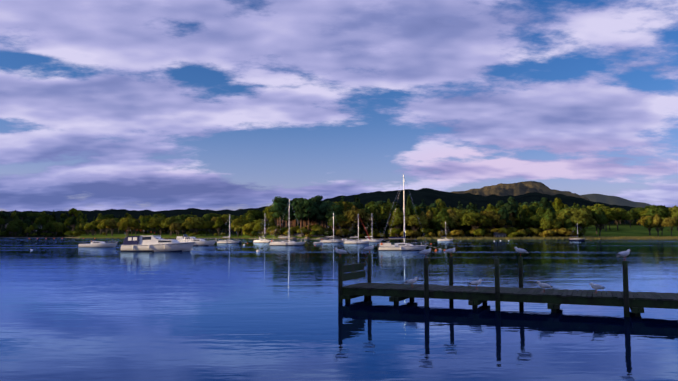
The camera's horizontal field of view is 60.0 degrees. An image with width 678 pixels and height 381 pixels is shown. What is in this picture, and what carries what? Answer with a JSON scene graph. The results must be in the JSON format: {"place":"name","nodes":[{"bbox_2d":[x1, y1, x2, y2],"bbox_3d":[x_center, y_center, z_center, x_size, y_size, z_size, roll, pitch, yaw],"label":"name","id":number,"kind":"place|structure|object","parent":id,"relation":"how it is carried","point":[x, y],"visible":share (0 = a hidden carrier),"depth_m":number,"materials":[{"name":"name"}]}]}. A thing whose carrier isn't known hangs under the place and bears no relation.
{"place":"outdoors","nodes":[
{"label":"outdoors","id":0,"kind":"place"},
{"bbox_2d":[0,188,637,228],"bbox_3d":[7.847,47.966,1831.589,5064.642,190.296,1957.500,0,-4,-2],"label":"wooded hill","id":1,"kind":"structure","parent":0,"point":[429,196],"depth_m":2085.03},
{"bbox_2d":[0,237,677,380],"bbox_3d":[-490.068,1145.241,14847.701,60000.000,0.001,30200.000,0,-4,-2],"label":"lake water","id":2,"kind":"structure","parent":0,"point":[70,310],"depth_m":17.58,"materials":[{"name":"liquid"}]},
{"bbox_2d":[78,240,116,246],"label":"launch","id":3,"kind":"object","parent":2,"relation":"on","point":[94,243],"visible":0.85,"depth_m":121.14,"materials":[{"name":"white"}]},
{"bbox_2d":[121,230,194,251],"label":"motorboat","id":4,"kind":"object","parent":2,"relation":"in","point":[149,243],"visible":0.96,"depth_m":89.19,"materials":[{"name":"white"}]},
{"bbox_2d":[176,234,215,245],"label":"motorboat","id":5,"kind":"object","parent":2,"relation":"in","point":[199,241],"visible":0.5,"depth_m":139.68,"materials":[{"name":"white"}]},
{"bbox_2d":[217,215,238,242],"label":"sailboat","id":6,"kind":"object","parent":2,"relation":"on","point":[229,241],"visible":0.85,"depth_m":185.40,"materials":[{"name":"white"}]},
{"bbox_2d":[253,215,277,242],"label":"sailboat","id":7,"kind":"object","parent":2,"relation":"on","point":[260,240],"visible":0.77,"depth_m":200.53,"materials":[{"name":"white"}]},
{"bbox_2d":[269,200,315,245],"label":"sailboat","id":8,"kind":"object","parent":2,"relation":"on","point":[287,243],"visible":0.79,"depth_m":143.48,"materials":[{"name":"white"}]},
{"bbox_2d":[320,213,344,242],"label":"sailboat","id":9,"kind":"object","parent":2,"relation":"on","point":[333,240],"visible":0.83,"depth_m":201.23,"materials":[{"name":"white"}]},
{"bbox_2d":[343,221,376,243],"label":"sailboat","id":10,"kind":"object","parent":2,"relation":"on","point":[357,241],"visible":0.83,"depth_m":173.83,"materials":[{"name":"white"}]},
{"bbox_2d":[359,219,384,241],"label":"sailboat","id":11,"kind":"object","parent":2,"relation":"on","point":[373,240],"visible":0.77,"depth_m":218.73,"materials":[{"name":"white"}]},
{"bbox_2d":[80,236,677,238],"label":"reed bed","id":12,"kind":"object","parent":2,"relation":"on","point":[566,237],"visible":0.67,"depth_m":380.97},
{"bbox_2d":[377,174,444,250],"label":"sailboat","id":13,"kind":"object","parent":2,"relation":"on","point":[403,246],"visible":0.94,"depth_m":95.48,"materials":[{"name":"white"}]},
{"bbox_2d":[338,254,677,316],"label":"wooden jetty","id":14,"kind":"object","parent":2,"relation":"in","point":[637,303],"visible":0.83,"depth_m":19.52,"materials":[{"name":"brown wood"}]},
{"bbox_2d":[417,248,431,255],"bbox_3d":[2.926,2.140,20.121,0.581,0.336,0.158,-2,-5,23],"label":"gull on pile","id":15,"kind":"object","parent":14,"relation":"on","point":[427,251],"visible":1,"depth_m":20.05,"materials":[{"name":"white"}]},
{"bbox_2d":[537,281,554,288],"bbox_3d":[6.806,3.171,19.363,0.596,0.346,0.158,-2,-5,28],"label":"gull on deck","id":16,"kind":"object","parent":14,"relation":"on","point":[543,285],"visible":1,"depth_m":19.32,"materials":[{"name":"white"}]},
{"bbox_2d":[589,283,604,292],"bbox_3d":[8.345,3.145,18.961,0.585,0.338,0.158,1,-4,-7],"label":"gull on deck","id":17,"kind":"object","parent":14,"relation":"on","point":[595,286],"visible":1,"depth_m":18.91,"materials":[{"name":"white"}]},
{"bbox_2d":[616,249,629,260],"bbox_3d":[8.547,1.935,17.645,0.596,0.346,0.158,1,-5,-17],"label":"gull on pile","id":18,"kind":"object","parent":14,"relation":"on","point":[623,253],"visible":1,"depth_m":17.60,"materials":[{"name":"white"}]},
{"bbox_2d":[568,226,590,240],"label":"sailboat","id":19,"kind":"object","parent":2,"relation":"on","point":[575,239],"visible":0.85,"depth_m":287.56,"materials":[{"name":"white"}]},
{"bbox_2d":[0,216,677,238],"bbox_3d":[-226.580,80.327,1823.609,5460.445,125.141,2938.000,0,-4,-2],"label":"shore land","id":20,"kind":"structure","parent":0,"point":[637,230],"depth_m":536.88,"materials":[{"name":"green plant"}]},
{"bbox_2d":[6,225,18,236],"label":"oak tree","id":21,"kind":"object","parent":20,"relation":"on","point":[13,227],"visible":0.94,"depth_m":818.76,"materials":[{"name":"green plant"}]},
{"bbox_2d":[8,219,23,232],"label":"oak tree","id":22,"kind":"object","parent":20,"relation":"on","point":[18,223],"visible":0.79,"depth_m":868.10,"materials":[{"name":"green plant"}]},
{"bbox_2d":[41,214,55,221],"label":"oak tree","id":23,"kind":"object","parent":20,"relation":"on","point":[46,217],"visible":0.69,"depth_m":961.44,"materials":[{"name":"green plant"}]},
{"bbox_2d":[68,216,76,229],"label":"tall tree","id":24,"kind":"object","parent":20,"relation":"on","point":[72,220],"visible":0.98,"depth_m":720.94,"materials":[{"name":"green plant"}]},
{"bbox_2d":[86,221,104,234],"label":"oak tree","id":25,"kind":"object","parent":20,"relation":"on","point":[94,225],"visible":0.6,"depth_m":593.86,"materials":[{"name":"green plant"}]},
{"bbox_2d":[97,219,117,235],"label":"oak tree","id":26,"kind":"object","parent":20,"relation":"on","point":[104,223],"visible":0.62,"depth_m":573.82,"materials":[{"name":"green plant"}]},
{"bbox_2d":[106,219,117,235],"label":"tall tree","id":27,"kind":"object","parent":20,"relation":"on","point":[113,223],"visible":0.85,"depth_m":571.15,"materials":[{"name":"green plant"}]},
{"bbox_2d":[119,217,138,235],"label":"oak tree","id":28,"kind":"object","parent":20,"relation":"on","point":[131,222],"visible":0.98,"depth_m":547.48,"materials":[{"name":"green plant"}]},
{"bbox_2d":[147,217,166,234],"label":"oak tree","id":29,"kind":"object","parent":20,"relation":"on","point":[157,222],"visible":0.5,"depth_m":543.97,"materials":[{"name":"green plant"}]},
{"bbox_2d":[161,217,182,235],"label":"oak tree","id":30,"kind":"object","parent":20,"relation":"on","point":[168,221],"visible":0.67,"depth_m":531.59,"materials":[{"name":"green plant"}]},
{"bbox_2d":[169,223,184,235],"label":"oak tree","id":31,"kind":"object","parent":20,"relation":"on","point":[177,227],"visible":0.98,"depth_m":523.32,"materials":[{"name":"green plant"}]},
{"bbox_2d":[182,217,204,231],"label":"oak tree","id":32,"kind":"object","parent":20,"relation":"on","point":[196,220],"visible":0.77,"depth_m":524.10,"materials":[{"name":"green plant"}]},
{"bbox_2d":[186,222,200,235],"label":"oak tree","id":33,"kind":"object","parent":20,"relation":"on","point":[193,226],"visible":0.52,"depth_m":523.64,"materials":[{"name":"green plant"}]},
{"bbox_2d":[199,221,212,235],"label":"oak tree","id":34,"kind":"object","parent":20,"relation":"on","point":[206,224],"visible":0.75,"depth_m":526.28,"materials":[{"name":"green plant"}]},
{"bbox_2d":[201,214,218,232],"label":"oak tree","id":35,"kind":"object","parent":20,"relation":"on","point":[207,217],"visible":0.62,"depth_m":577.21,"materials":[{"name":"green plant"}]},
{"bbox_2d":[213,217,223,235],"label":"tall tree","id":36,"kind":"object","parent":20,"relation":"on","point":[218,223],"visible":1,"depth_m":523.54,"materials":[{"name":"green plant"}]},
{"bbox_2d":[209,216,228,232],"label":"oak tree","id":37,"kind":"object","parent":20,"relation":"on","point":[224,220],"visible":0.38,"depth_m":530.78,"materials":[{"name":"green plant"}]},
{"bbox_2d":[220,221,231,235],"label":"oak tree","id":38,"kind":"object","parent":20,"relation":"on","point":[225,226],"visible":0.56,"depth_m":529.90,"materials":[{"name":"green plant"}]},
{"bbox_2d":[230,218,249,236],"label":"oak tree","id":39,"kind":"object","parent":20,"relation":"on","point":[235,222],"visible":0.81,"depth_m":510.81,"materials":[{"name":"green plant"}]},
{"bbox_2d":[242,222,255,237],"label":"tree","id":40,"kind":"object","parent":20,"relation":"on","point":[248,228],"visible":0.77,"depth_m":451.21,"materials":[{"name":"green plant"}]},
{"bbox_2d":[243,210,264,219],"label":"oak tree","id":41,"kind":"object","parent":20,"relation":"on","point":[257,214],"visible":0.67,"depth_m":573.75,"materials":[{"name":"green plant"}]},
{"bbox_2d":[256,220,270,236],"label":"oak tree","id":42,"kind":"object","parent":20,"relation":"on","point":[262,225],"visible":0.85,"depth_m":414.96,"materials":[{"name":"green plant"}]},
{"bbox_2d":[270,196,290,225],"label":"pine tree","id":43,"kind":"object","parent":20,"relation":"on","point":[279,204],"visible":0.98,"depth_m":412.13,"materials":[{"name":"green plant"}]},
{"bbox_2d":[282,206,295,226],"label":"pine tree","id":44,"kind":"object","parent":20,"relation":"on","point":[289,216],"visible":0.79,"depth_m":409.30,"materials":[{"name":"green plant"}]},
{"bbox_2d":[290,198,299,231],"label":"pine tree","id":45,"kind":"object","parent":20,"relation":"on","point":[293,203],"visible":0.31,"depth_m":414.01,"materials":[{"name":"green plant"}]},
{"bbox_2d":[295,206,305,233],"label":"pine tree","id":46,"kind":"object","parent":20,"relation":"on","point":[298,213],"visible":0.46,"depth_m":400.77,"materials":[{"name":"green plant"}]},
{"bbox_2d":[293,199,308,228],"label":"pine tree","id":47,"kind":"object","parent":20,"relation":"on","point":[299,204],"visible":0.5,"depth_m":400.35,"materials":[{"name":"green plant"}]},
{"bbox_2d":[279,234,340,238],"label":"shore rocks","id":48,"kind":"object","parent":20,"relation":"on","point":[306,237],"visible":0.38,"depth_m":396.25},
{"bbox_2d":[301,198,319,233],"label":"pine tree","id":49,"kind":"object","parent":20,"relation":"on","point":[309,207],"visible":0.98,"depth_m":399.20,"materials":[{"name":"green plant"}]},
{"bbox_2d":[312,195,323,223],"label":"pine tree","id":50,"kind":"object","parent":20,"relation":"on","point":[317,199],"visible":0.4,"depth_m":412.34,"materials":[{"name":"green plant"}]},
{"bbox_2d":[315,204,326,232],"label":"pine tree","id":51,"kind":"object","parent":20,"relation":"on","point":[319,214],"visible":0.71,"depth_m":405.68,"materials":[{"name":"green plant"}]},
{"bbox_2d":[325,207,338,235],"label":"pine tree","id":52,"kind":"object","parent":20,"relation":"on","point":[330,210],"visible":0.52,"depth_m":400.60,"materials":[{"name":"green plant"}]},
{"bbox_2d":[325,204,343,235],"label":"pine tree","id":53,"kind":"object","parent":20,"relation":"on","point":[336,208],"visible":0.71,"depth_m":400.55,"materials":[{"name":"green plant"}]},
{"bbox_2d":[327,213,347,235],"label":"oak tree","id":54,"kind":"object","parent":20,"relation":"on","point":[337,220],"visible":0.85,"depth_m":396.86,"materials":[{"name":"green plant"}]},
{"bbox_2d":[345,221,357,237],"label":"tall tree","id":55,"kind":"object","parent":20,"relation":"on","point":[349,225],"visible":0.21,"depth_m":398.01,"materials":[{"name":"green plant"}]},
{"bbox_2d":[348,223,359,236],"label":"spruce tree","id":56,"kind":"object","parent":20,"relation":"on","point":[353,231],"visible":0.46,"depth_m":398.13,"materials":[{"name":"green plant"}]},
{"bbox_2d":[352,195,360,228],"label":"spruce tree","id":57,"kind":"object","parent":20,"relation":"on","point":[355,199],"visible":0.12,"depth_m":417.78,"materials":[{"name":"green plant"}]},
{"bbox_2d":[340,209,374,231],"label":"oak tree","id":58,"kind":"object","parent":20,"relation":"on","point":[355,215],"visible":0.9,"depth_m":397.27,"materials":[{"name":"green plant"}]},
{"bbox_2d":[361,206,371,237],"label":"spruce tree","id":59,"kind":"object","parent":20,"relation":"on","point":[366,226],"visible":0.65,"depth_m":403.14,"materials":[{"name":"green plant"}]},
{"bbox_2d":[371,209,379,237],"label":"spruce tree","id":60,"kind":"object","parent":20,"relation":"on","point":[376,226],"visible":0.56,"depth_m":411.97,"materials":[{"name":"green plant"}]},
{"bbox_2d":[378,206,389,237],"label":"birch tree","id":61,"kind":"object","parent":20,"relation":"on","point":[382,211],"visible":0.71,"depth_m":402.17,"materials":[{"name":"green plant"}]},
{"bbox_2d":[379,206,389,237],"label":"spruce tree","id":62,"kind":"object","parent":20,"relation":"on","point":[384,231],"visible":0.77,"depth_m":400.61,"materials":[{"name":"green plant"}]},
{"bbox_2d":[377,202,400,213],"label":"oak tree","id":63,"kind":"object","parent":20,"relation":"on","point":[390,207],"visible":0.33,"depth_m":418.81,"materials":[{"name":"green plant"}]},
{"bbox_2d":[388,228,402,236],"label":"oak tree","id":64,"kind":"object","parent":20,"relation":"on","point":[396,231],"visible":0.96,"depth_m":394.22,"materials":[{"name":"green plant"}]},
{"bbox_2d":[389,208,403,236],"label":"tall tree","id":65,"kind":"object","parent":20,"relation":"on","point":[397,218],"visible":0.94,"depth_m":394.97,"materials":[{"name":"green plant"}]},
{"bbox_2d":[402,196,412,236],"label":"spruce tree","id":66,"kind":"object","parent":20,"relation":"on","point":[408,208],"visible":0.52,"depth_m":413.05,"materials":[{"name":"green plant"}]},
{"bbox_2d":[403,214,428,236],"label":"oak tree","id":67,"kind":"object","parent":20,"relation":"on","point":[415,221],"visible":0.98,"depth_m":391.77,"materials":[{"name":"green plant"}]},
{"bbox_2d":[419,199,426,235],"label":"spruce tree","id":68,"kind":"object","parent":20,"relation":"on","point":[423,209],"visible":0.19,"depth_m":437.62,"materials":[{"name":"green plant"}]},
{"bbox_2d":[419,227,432,233],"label":"bush","id":69,"kind":"object","parent":20,"relation":"on","point":[425,230],"visible":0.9,"depth_m":392.07,"materials":[{"name":"green plant"}]},
{"bbox_2d":[426,210,433,228],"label":"birch tree","id":70,"kind":"object","parent":20,"relation":"on","point":[429,214],"visible":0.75,"depth_m":409.76,"materials":[{"name":"green plant"}]},
{"bbox_2d":[432,202,443,236],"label":"spruce tree","id":71,"kind":"object","parent":20,"relation":"on","point":[436,229],"visible":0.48,"depth_m":394.96,"materials":[{"name":"green plant"}]},
{"bbox_2d":[433,208,450,235],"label":"tall tree","id":72,"kind":"object","parent":20,"relation":"on","point":[442,214],"visible":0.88,"depth_m":392.14,"materials":[{"name":"green plant"}]},
{"bbox_2d":[436,199,449,209],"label":"tall tree","id":73,"kind":"object","parent":20,"relation":"on","point":[442,203],"visible":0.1,"depth_m":475.32,"materials":[{"name":"green plant"}]},
{"bbox_2d":[440,215,454,233],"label":"tall tree","id":74,"kind":"object","parent":20,"relation":"on","point":[443,224],"visible":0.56,"depth_m":391.56,"materials":[{"name":"green plant"}]},
{"bbox_2d":[452,210,460,230],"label":"tall tree","id":75,"kind":"object","parent":20,"relation":"on","point":[455,218],"visible":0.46,"depth_m":401.83,"materials":[{"name":"green plant"}]},
{"bbox_2d":[450,230,465,236],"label":"bush","id":76,"kind":"object","parent":20,"relation":"on","point":[458,232],"visible":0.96,"depth_m":385.69,"materials":[{"name":"green plant"}]},
{"bbox_2d":[455,209,474,229],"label":"oak tree","id":77,"kind":"object","parent":20,"relation":"on","point":[460,213],"visible":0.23,"depth_m":416.43,"materials":[{"name":"green plant"}]},
{"bbox_2d":[459,212,492,236],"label":"oak tree","id":78,"kind":"object","parent":20,"relation":"on","point":[470,219],"visible":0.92,"depth_m":386.47,"materials":[{"name":"green plant"}]},
{"bbox_2d":[473,229,484,237],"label":"bush","id":79,"kind":"object","parent":20,"relation":"on","point":[479,232],"visible":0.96,"depth_m":381.08,"materials":[{"name":"green plant"}]},
{"bbox_2d":[472,210,505,232],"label":"oak tree","id":80,"kind":"object","parent":20,"relation":"on","point":[494,217],"visible":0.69,"depth_m":389.10,"materials":[{"name":"green plant"}]},
{"bbox_2d":[493,232,506,237],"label":"boat house","id":81,"kind":"structure","parent":20,"relation":"on","point":[497,234],"depth_m":384.15,"materials":[{"name":"stone"}]},
{"bbox_2d":[498,206,511,227],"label":"tall tree","id":82,"kind":"object","parent":20,"relation":"on","point":[503,212],"visible":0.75,"depth_m":389.68,"materials":[{"name":"green plant"}]},
{"bbox_2d":[504,197,518,227],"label":"tall tree","id":83,"kind":"object","parent":20,"relation":"on","point":[511,205],"visible":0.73,"depth_m":445.37,"materials":[{"name":"green plant"}]},
{"bbox_2d":[515,202,526,233],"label":"spruce tree","id":84,"kind":"object","parent":20,"relation":"on","point":[520,221],"visible":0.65,"depth_m":405.50,"materials":[{"name":"green plant"}]},
{"bbox_2d":[523,215,541,236],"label":"oak tree","id":85,"kind":"object","parent":20,"relation":"on","point":[533,221],"visible":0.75,"depth_m":402.25,"materials":[{"name":"green plant"}]},
{"bbox_2d":[528,228,542,233],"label":"bush","id":86,"kind":"object","parent":20,"relation":"on","point":[535,230],"visible":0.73,"depth_m":389.41,"materials":[{"name":"green plant"}]},
{"bbox_2d":[535,207,545,228],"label":"tall tree","id":87,"kind":"object","parent":20,"relation":"on","point":[541,211],"visible":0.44,"depth_m":407.80,"materials":[{"name":"green plant"}]},
{"bbox_2d":[540,230,553,236],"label":"bush","id":88,"kind":"object","parent":20,"relation":"on","point":[548,233],"visible":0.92,"depth_m":379.69,"materials":[{"name":"green plant"}]},
{"bbox_2d":[539,197,555,213],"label":"tall tree","id":89,"kind":"object","parent":20,"relation":"on","point":[544,203],"visible":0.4,"depth_m":444.68,"materials":[{"name":"green plant"}]},
{"bbox_2d":[540,208,556,236],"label":"tall tree","id":90,"kind":"object","parent":20,"relation":"on","point":[549,215],"visible":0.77,"depth_m":387.03,"materials":[{"name":"green plant"}]},
{"bbox_2d":[540,218,562,236],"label":"oak tree","id":91,"kind":"object","parent":20,"relation":"on","point":[555,223],"visible":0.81,"depth_m":383.19,"materials":[{"name":"green plant"}]},
{"bbox_2d":[552,198,563,213],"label":"tall tree","id":92,"kind":"object","parent":20,"relation":"on","point":[557,203],"visible":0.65,"depth_m":482.00,"materials":[{"name":"green plant"}]},
{"bbox_2d":[558,228,573,236],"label":"bush","id":93,"kind":"object","parent":20,"relation":"on","point":[566,231],"visible":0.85,"depth_m":378.89,"materials":[{"name":"green plant"}]},
{"bbox_2d":[563,219,572,228],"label":"tall tree","id":94,"kind":"object","parent":20,"relation":"on","point":[567,223],"visible":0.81,"depth_m":385.94,"materials":[{"name":"green plant"}]},
{"bbox_2d":[557,208,581,235],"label":"oak tree","id":95,"kind":"object","parent":20,"relation":"on","point":[565,214],"visible":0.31,"depth_m":396.76,"materials":[{"name":"green plant"}]},
{"bbox_2d":[564,208,593,228],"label":"oak tree","id":96,"kind":"object","parent":20,"relation":"on","point":[582,216],"visible":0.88,"depth_m":387.20,"materials":[{"name":"green plant"}]},
{"bbox_2d":[572,220,591,227],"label":"oak tree","id":97,"kind":"object","parent":20,"relation":"on","point":[580,224],"visible":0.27,"depth_m":390.81,"materials":[{"name":"green plant"}]},
{"bbox_2d":[594,208,608,235],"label":"tall tree","id":98,"kind":"object","parent":20,"relation":"on","point":[600,218],"visible":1,"depth_m":410.65,"materials":[{"name":"green plant"}]},
{"bbox_2d":[603,209,617,230],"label":"oak tree","id":99,"kind":"object","parent":20,"relation":"on","point":[611,214],"visible":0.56,"depth_m":485.60,"materials":[{"name":"green plant"}]},
{"bbox_2d":[603,207,630,229],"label":"oak tree","id":100,"kind":"object","parent":20,"relation":"on","point":[621,213],"visible":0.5,"depth_m":498.52,"materials":[{"name":"green plant"}]},
{"bbox_2d":[625,211,639,227],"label":"oak tree","id":101,"kind":"object","parent":20,"relation":"on","point":[634,215],"visible":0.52,"depth_m":577.85,"materials":[{"name":"green plant"}]},
{"bbox_2d":[630,207,650,225],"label":"oak tree","id":102,"kind":"object","parent":20,"relation":"on","point":[638,210],"visible":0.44,"depth_m":643.45,"materials":[{"name":"green plant"}]},
{"bbox_2d":[637,216,660,234],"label":"oak tree","id":103,"kind":"object","parent":20,"relation":"on","point":[641,221],"visible":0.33,"depth_m":431.51,"materials":[{"name":"green plant"}]},
{"bbox_2d":[644,217,654,234],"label":"tall tree","id":104,"kind":"object","parent":20,"relation":"on","point":[648,222],"visible":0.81,"depth_m":418.47,"materials":[{"name":"green plant"}]},
{"bbox_2d":[644,208,668,228],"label":"oak tree","id":105,"kind":"object","parent":20,"relation":"on","point":[661,212],"visible":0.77,"depth_m":499.09,"materials":[{"name":"green plant"}]},
{"bbox_2d":[651,214,662,235],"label":"tall tree","id":106,"kind":"object","parent":20,"relation":"on","point":[657,220],"visible":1,"depth_m":401.81,"materials":[{"name":"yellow plant"}]},
{"bbox_2d":[661,217,677,235],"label":"oak tree","id":107,"kind":"object","parent":20,"relation":"on","point":[670,221],"visible":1,"depth_m":411.47,"materials":[{"name":"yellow plant"}]},
{"bbox_2d":[666,205,677,230],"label":"oak tree","id":108,"kind":"object","parent":20,"relation":"on","point":[673,211],"visible":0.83,"depth_m":498.34,"materials":[{"name":"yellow plant"}]},
{"bbox_2d":[0,0,677,211],"label":"sky","id":109,"kind":"structure","parent":0,"point":[153,105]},
{"bbox_2d":[451,181,589,200],"bbox_3d":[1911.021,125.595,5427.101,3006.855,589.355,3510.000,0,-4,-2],"label":"mountain","id":110,"kind":"structure","parent":0,"point":[514,189],"depth_m":5839.45,"materials":[{"name":"green plant"}]},
{"bbox_2d":[580,194,650,207],"bbox_3d":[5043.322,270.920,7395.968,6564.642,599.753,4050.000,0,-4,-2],"label":"fell","id":111,"kind":"structure","parent":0,"point":[611,200],"depth_m":8042.40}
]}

